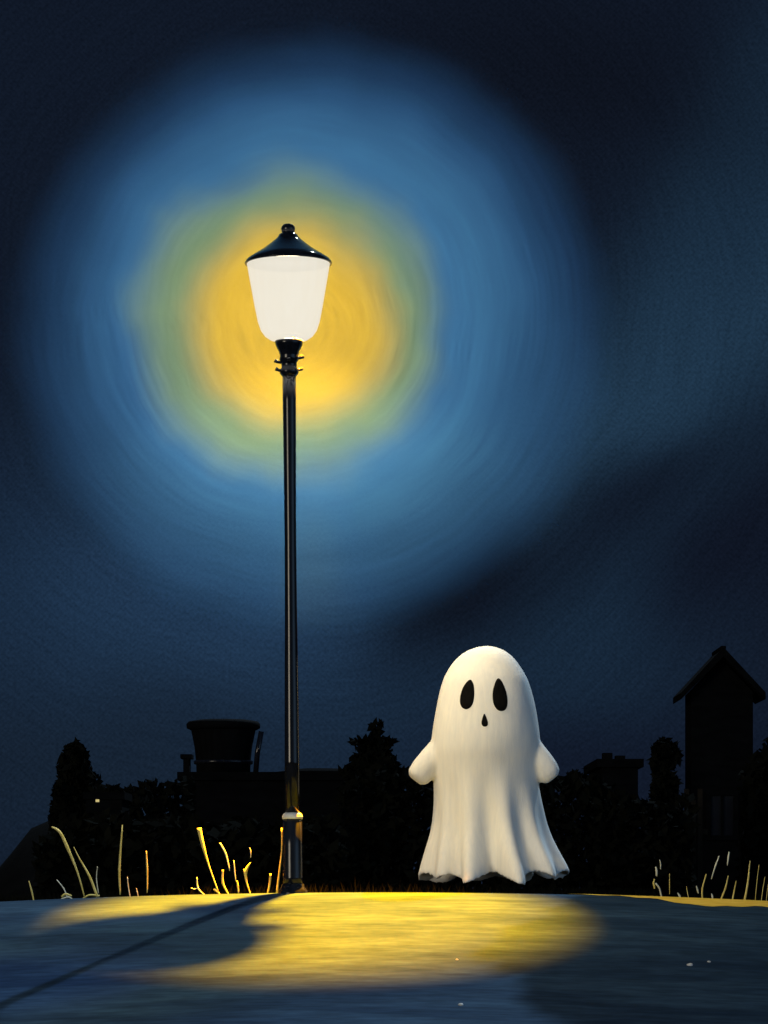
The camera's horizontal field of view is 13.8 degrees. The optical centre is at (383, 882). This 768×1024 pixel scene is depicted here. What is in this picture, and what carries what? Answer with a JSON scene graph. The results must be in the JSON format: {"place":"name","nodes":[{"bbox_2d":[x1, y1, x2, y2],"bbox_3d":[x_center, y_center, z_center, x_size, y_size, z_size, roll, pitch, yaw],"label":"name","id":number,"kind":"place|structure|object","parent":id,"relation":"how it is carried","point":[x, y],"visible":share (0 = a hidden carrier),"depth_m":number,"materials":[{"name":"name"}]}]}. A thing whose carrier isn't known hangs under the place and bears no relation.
{"place":"outdoors","nodes":[
{"label":"outdoors","id":0,"kind":"place"},
{"bbox_2d":[0,822,230,900],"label":"hillside","id":1,"kind":"structure","parent":0,"point":[17,871],"depth_m":39.54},
{"bbox_2d":[47,737,96,888],"bbox_3d":[-3.796,0.426,38.993,0.741,4.442,0.763,0,0,0],"label":"tree","id":2,"kind":"object","parent":1,"relation":"on","point":[73,780],"visible":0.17,"depth_m":38.83,"materials":[{"name":"black plant"}]},
{"bbox_2d":[82,769,197,868],"bbox_3d":[-2.843,0.539,36.999,1.378,3.702,1.360,0,0,0],"label":"hedge","id":3,"kind":"object","parent":1,"relation":"on","point":[150,798],"visible":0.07,"depth_m":36.61,"materials":[{"name":"black plant"}]},
{"bbox_2d":[338,717,404,885],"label":"tree","id":4,"kind":"object","parent":1,"relation":"on","point":[374,744],"visible":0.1,"depth_m":41.88,"materials":[{"name":"black plant"}]},
{"bbox_2d":[0,892,767,1023],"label":"road","id":5,"kind":"structure","parent":0,"point":[333,958],"depth_m":17.86,"materials":[{"name":"blue asphalt"}]},
{"bbox_2d":[57,880,71,898],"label":"grass tuft","id":6,"kind":"object","parent":5,"relation":"on","point":[67,895],"visible":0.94,"depth_m":20.10,"materials":[{"name":"grey plant"}]},
{"bbox_2d":[51,826,99,897],"bbox_3d":[-1.950,-0.127,20.099,0.305,0.464,0.008,0,0,0],"label":"grass tuft","id":7,"kind":"object","parent":5,"relation":"on","point":[71,856],"visible":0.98,"depth_m":20.10,"materials":[{"name":"yellow plant"}]},
{"bbox_2d":[118,825,129,895],"bbox_3d":[-1.641,-0.136,20.099,0.080,0.463,0.006,0,0,0],"label":"grass tuft","id":8,"kind":"object","parent":5,"relation":"on","point":[119,867],"visible":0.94,"depth_m":20.10,"materials":[{"name":"yellow plant"}]},
{"bbox_2d":[136,851,147,894],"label":"grass tuft","id":9,"kind":"object","parent":5,"relation":"on","point":[146,873],"visible":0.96,"depth_m":20.10,"materials":[{"name":"yellow plant"}]},
{"bbox_2d":[191,828,219,893],"bbox_3d":[-1.128,-0.135,20.098,0.186,0.432,0.011,0,0,0],"label":"grass tuft","id":10,"kind":"object","parent":5,"relation":"on","point":[199,830],"visible":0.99,"depth_m":20.10,"materials":[{"name":"yellow plant"}]},
{"bbox_2d":[219,842,238,893],"bbox_3d":[-0.978,-0.089,20.099,0.127,0.335,0.006,0,0,0],"label":"grass tuft","id":11,"kind":"object","parent":5,"relation":"on","point":[223,884],"visible":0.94,"depth_m":20.10,"materials":[{"name":"yellow plant"}]},
{"bbox_2d":[267,874,271,892],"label":"grass tuft","id":12,"kind":"object","parent":5,"relation":"on","point":[269,883],"visible":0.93,"depth_m":20.10,"materials":[{"name":"yellow plant"}]},
{"bbox_2d":[276,828,281,892],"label":"grass tuft","id":13,"kind":"object","parent":5,"relation":"on","point":[279,865],"visible":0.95,"depth_m":20.10,"materials":[{"name":"yellow plant"}]},
{"bbox_2d":[245,223,331,892],"bbox_3d":[-0.588,-2.025,20.000,0.551,4.243,0.551,0,0,0],"label":"street lamp","id":14,"kind":"object","parent":5,"relation":"on","point":[288,269],"visible":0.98,"depth_m":19.95,"materials":[{"name":"black metal"}]},
{"bbox_2d":[589,894,767,906],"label":"sand strip","id":15,"kind":"object","parent":5,"relation":"on","point":[715,902],"visible":1,"depth_m":19.73,"materials":[{"name":"yellow sand"}]},
{"bbox_2d":[653,860,661,895],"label":"grass tuft","id":16,"kind":"object","parent":15,"relation":"on","point":[654,883],"visible":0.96,"depth_m":20.10,"materials":[{"name":"beige plant"}]},
{"bbox_2d":[669,874,688,896],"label":"grass tuft","id":17,"kind":"object","parent":15,"relation":"on","point":[679,895],"visible":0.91,"depth_m":20.10,"materials":[{"name":"yellow plant"}]},
{"bbox_2d":[696,856,719,897],"bbox_3d":[2.047,-0.033,20.099,0.150,0.281,0.005,0,0,0],"label":"grass tuft","id":18,"kind":"object","parent":15,"relation":"on","point":[704,881],"visible":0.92,"depth_m":20.10,"materials":[{"name":"beige plant"}]},
{"bbox_2d":[720,852,736,898],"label":"grass tuft","id":19,"kind":"object","parent":15,"relation":"on","point":[727,881],"visible":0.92,"depth_m":20.10,"materials":[{"name":"beige plant"}]},
{"bbox_2d":[744,863,749,899],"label":"grass tuft","id":20,"kind":"object","parent":15,"relation":"on","point":[746,890],"visible":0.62,"depth_m":20.10,"materials":[{"name":"yellow plant"}]},
{"bbox_2d":[755,867,767,900],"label":"grass tuft","id":21,"kind":"object","parent":15,"relation":"on","point":[762,889],"visible":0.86,"depth_m":20.10,"materials":[{"name":"yellow plant"}]},
{"bbox_2d":[0,878,767,901],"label":"grass","id":22,"kind":"structure","parent":0,"point":[326,890],"depth_m":20.32,"materials":[{"name":"yellow plant"}]},
{"bbox_2d":[0,0,767,889],"label":"sky","id":23,"kind":"structure","parent":0,"point":[532,384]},
{"bbox_3d":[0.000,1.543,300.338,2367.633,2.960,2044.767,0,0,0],"label":"ground","id":24,"kind":"structure","parent":0,"visible":0},
{"bbox_2d":[31,807,352,899],"bbox_3d":[-1.814,0.382,29.999,3.049,2.215,1.388,0,0,0],"label":"bush","id":25,"kind":"object","parent":24,"relation":"on","point":[92,837],"visible":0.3,"depth_m":29.55,"materials":[{"name":"black plant"}]},
{"bbox_2d":[243,849,250,892],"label":"grass tuft","id":26,"kind":"object","parent":24,"relation":"on","point":[245,871],"visible":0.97,"depth_m":20.10,"materials":[{"name":"yellow plant"}]},
{"bbox_2d":[177,754,343,876],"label":"flat roofed building","id":27,"kind":"structure","parent":24,"relation":"on","point":[220,797],"depth_m":46.00,"materials":[{"name":"brick"}]},
{"bbox_2d":[186,719,263,771],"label":"water tank","id":28,"kind":"object","parent":27,"relation":"on","point":[223,745],"visible":0.96,"depth_m":47.51,"materials":[{"name":"black metal"}]},
{"bbox_2d":[409,646,568,884],"bbox_3d":[0.687,-0.773,20.868,1.051,1.570,0.943,0,0,0],"label":"ghost","id":29,"kind":"object","parent":24,"relation":"on","point":[485,762],"visible":1,"depth_m":20.66,"materials":[{"name":"fabric"}]},
{"bbox_2d":[333,756,701,897],"bbox_3d":[1.581,0.470,38.005,4.400,3.949,1.404,0,0,0],"label":"hedge","id":30,"kind":"object","parent":24,"relation":"on","point":[392,816],"visible":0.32,"depth_m":37.58,"materials":[{"name":"black plant"}]},
{"bbox_2d":[584,753,643,894],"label":"block house","id":31,"kind":"structure","parent":24,"relation":"on","point":[621,771],"depth_m":47.00,"materials":[{"name":"brick"}]},
{"bbox_2d":[646,736,683,865],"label":"tree","id":32,"kind":"object","parent":24,"relation":"on","point":[665,759],"visible":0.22,"depth_m":41.88,"materials":[{"name":"black plant"}]},
{"bbox_2d":[673,646,765,899],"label":"gabled tower","id":33,"kind":"structure","parent":24,"relation":"on","point":[722,691],"depth_m":48.00,"materials":[{"name":"brick"}]},
{"bbox_2d":[703,791,740,839],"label":"window","id":34,"kind":"structure","parent":33,"relation":"in","point":[721,806],"depth_m":47.96,"materials":[{"name":"glass"}]},
{"bbox_2d":[734,743,767,900],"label":"hedge","id":35,"kind":"object","parent":24,"relation":"on","point":[752,845],"visible":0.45,"depth_m":40.64,"materials":[{"name":"black plant"}]},
{"bbox_2d":[759,736,767,750],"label":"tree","id":36,"kind":"object","parent":24,"relation":"on","point":[766,739],"depth_m":49.99,"materials":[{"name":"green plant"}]}
]}

